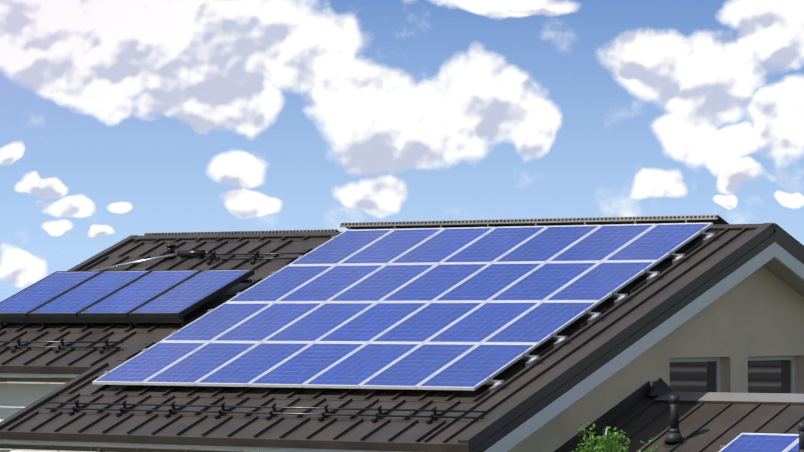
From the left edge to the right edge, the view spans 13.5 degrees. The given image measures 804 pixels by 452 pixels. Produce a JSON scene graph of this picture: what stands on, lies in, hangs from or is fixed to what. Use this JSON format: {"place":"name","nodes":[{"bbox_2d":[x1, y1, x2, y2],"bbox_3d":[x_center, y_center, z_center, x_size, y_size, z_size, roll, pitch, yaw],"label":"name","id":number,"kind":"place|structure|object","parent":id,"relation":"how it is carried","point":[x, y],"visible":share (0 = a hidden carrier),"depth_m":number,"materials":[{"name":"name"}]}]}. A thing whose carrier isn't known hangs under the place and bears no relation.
{"place":"outdoors","nodes":[
{"label":"outdoors","id":0,"kind":"place"},
{"bbox_2d":[0,266,803,451],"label":"house wall","id":1,"kind":"structure","parent":0,"point":[759,311],"depth_m":51.14,"materials":[{"name":"beige paint"}]},
{"bbox_2d":[0,223,803,451],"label":"roof sheet","id":2,"kind":"object","parent":1,"relation":"on","point":[522,394],"visible":0.27,"depth_m":49.15,"materials":[{"name":"brown metal"}]},
{"bbox_2d":[0,376,73,382],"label":"wing gutter","id":3,"kind":"structure","parent":2,"relation":"attached to","point":[37,379],"depth_m":52.73,"materials":[{"name":"metal"}]},
{"bbox_2d":[0,338,123,353],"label":"snow guard","id":4,"kind":"object","parent":2,"relation":"on","point":[59,347],"visible":0.98,"depth_m":53.41,"materials":[{"name":"black metal"}]},
{"bbox_2d":[0,279,251,329],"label":"mounting rail","id":5,"kind":"object","parent":2,"relation":"on","point":[86,320],"visible":0.44,"depth_m":54.19,"materials":[{"name":"black metal"}]},
{"bbox_2d":[0,269,254,318],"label":"collectors frames","id":6,"kind":"structure","parent":5,"relation":"on","point":[214,294],"depth_m":54.48,"materials":[{"name":"metal"}]},
{"bbox_2d":[1,270,245,312],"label":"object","id":7,"kind":"object","parent":6,"relation":"in","point":[127,290],"visible":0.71,"depth_m":54.86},
{"bbox_2d":[0,270,249,312],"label":"solar panels","id":8,"kind":"object","parent":6,"relation":"in","point":[68,300],"visible":1,"depth_m":55.02,"materials":[{"name":"blue glass"}]},
{"bbox_2d":[0,443,269,451],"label":"gutter","id":9,"kind":"object","parent":2,"relation":"attached to","point":[70,447],"visible":0.92,"depth_m":48.70,"materials":[{"name":"brown metal"}]},
{"bbox_2d":[92,244,211,270],"bbox_3d":[-4.239,0.569,57.026,2.184,0.524,0.722,0,-2,4],"label":"collector pipe fitting","id":10,"kind":"object","parent":2,"relation":"on","point":[183,254],"visible":0.88,"depth_m":57.04,"materials":[{"name":"metal"}]},
{"bbox_2d":[144,229,339,235],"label":"roof ridge","id":11,"kind":"structure","parent":2,"relation":"on","point":[248,232],"depth_m":57.66,"materials":[{"name":"grey metal"}]},
{"bbox_2d":[203,250,308,264],"bbox_3d":[-2.342,0.518,55.793,2.350,0.238,0.302,-1,-2,37],"label":"snow guard","id":12,"kind":"object","parent":2,"relation":"on","point":[214,257],"visible":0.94,"depth_m":55.90,"materials":[{"name":"black metal"}]},
{"bbox_2d":[45,399,485,423],"bbox_3d":[-2.083,2.626,48.061,8.010,0.238,0.302,-1,-2,37],"label":"snow guard","id":13,"kind":"object","parent":2,"relation":"on","point":[272,413],"visible":0.98,"depth_m":47.88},
{"bbox_2d":[92,223,712,390],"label":"solar panel frames","id":14,"kind":"structure","parent":2,"relation":"on","point":[483,341],"depth_m":50.63,"materials":[{"name":"silver metal"}]},
{"bbox_2d":[96,224,707,386],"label":"solar panels","id":15,"kind":"object","parent":14,"relation":"in","point":[329,306],"visible":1,"depth_m":51.00,"materials":[{"name":"blue glass"}]},
{"bbox_2d":[103,224,700,386],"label":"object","id":16,"kind":"object","parent":14,"relation":"in","point":[402,308],"visible":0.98,"depth_m":51.04,"materials":[{"name":"blue glass"}]},
{"bbox_2d":[103,229,715,392],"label":"mounting brackets","id":17,"kind":"object","parent":2,"relation":"on","point":[532,359],"visible":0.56,"depth_m":49.28,"materials":[{"name":"silver metal"}]},
{"bbox_2d":[340,215,728,229],"bbox_3d":[2.019,0.061,54.358,7.354,0.340,0.457,-1,-2,37],"label":"ridge cap","id":18,"kind":"object","parent":2,"relation":"on","point":[715,219],"visible":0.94,"depth_m":54.08,"materials":[{"name":"metal"}]},
{"bbox_2d":[0,242,803,451],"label":"roof trim","id":19,"kind":"structure","parent":1,"relation":"attached to","point":[780,262],"depth_m":48.78,"materials":[{"name":"grey metal"}]},
{"bbox_2d":[553,377,803,451],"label":"roof sheet","id":20,"kind":"object","parent":1,"relation":"attached to","point":[711,421],"visible":0.85,"depth_m":47.81,"materials":[{"name":"metal"}]},
{"bbox_2d":[663,395,685,447],"bbox_3d":[3.787,2.716,47.146,0.340,0.722,0.321,-1,-2,37],"label":"roof vent","id":21,"kind":"object","parent":20,"relation":"on","point":[674,437],"visible":0.96,"depth_m":47.09,"materials":[{"name":"black plastic"}]},
{"bbox_2d":[718,433,798,451],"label":"pv lower frames","id":22,"kind":"structure","parent":20,"relation":"on","point":[792,445],"depth_m":46.12,"materials":[{"name":"silver metal"}]},
{"bbox_2d":[721,434,798,451],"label":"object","id":23,"kind":"object","parent":22,"relation":"in","point":[774,445],"visible":0.98,"depth_m":45.98,"materials":[{"name":"blue glass"}]},
{"bbox_2d":[726,434,798,451],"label":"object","id":24,"kind":"object","parent":22,"relation":"in","point":[766,439],"visible":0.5,"depth_m":46.00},
{"bbox_2d":[798,422,803,451],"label":"roof vent","id":25,"kind":"object","parent":20,"relation":"on","point":[801,435],"visible":1,"depth_m":45.20,"materials":[{"name":"grey metal"}]},
{"bbox_2d":[669,356,794,393],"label":"house windows","id":26,"kind":"structure","parent":1,"relation":"in","point":[771,374],"depth_m":51.88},
{"bbox_2d":[0,0,803,301],"label":"sky","id":27,"kind":"structure","parent":0,"point":[120,119],"materials":[{"name":"blue"}]},
{"bbox_2d":[571,422,658,451],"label":"birch tree","id":28,"kind":"object","parent":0,"point":[604,440],"depth_m":44.46,"materials":[{"name":"green plant"}]}
]}

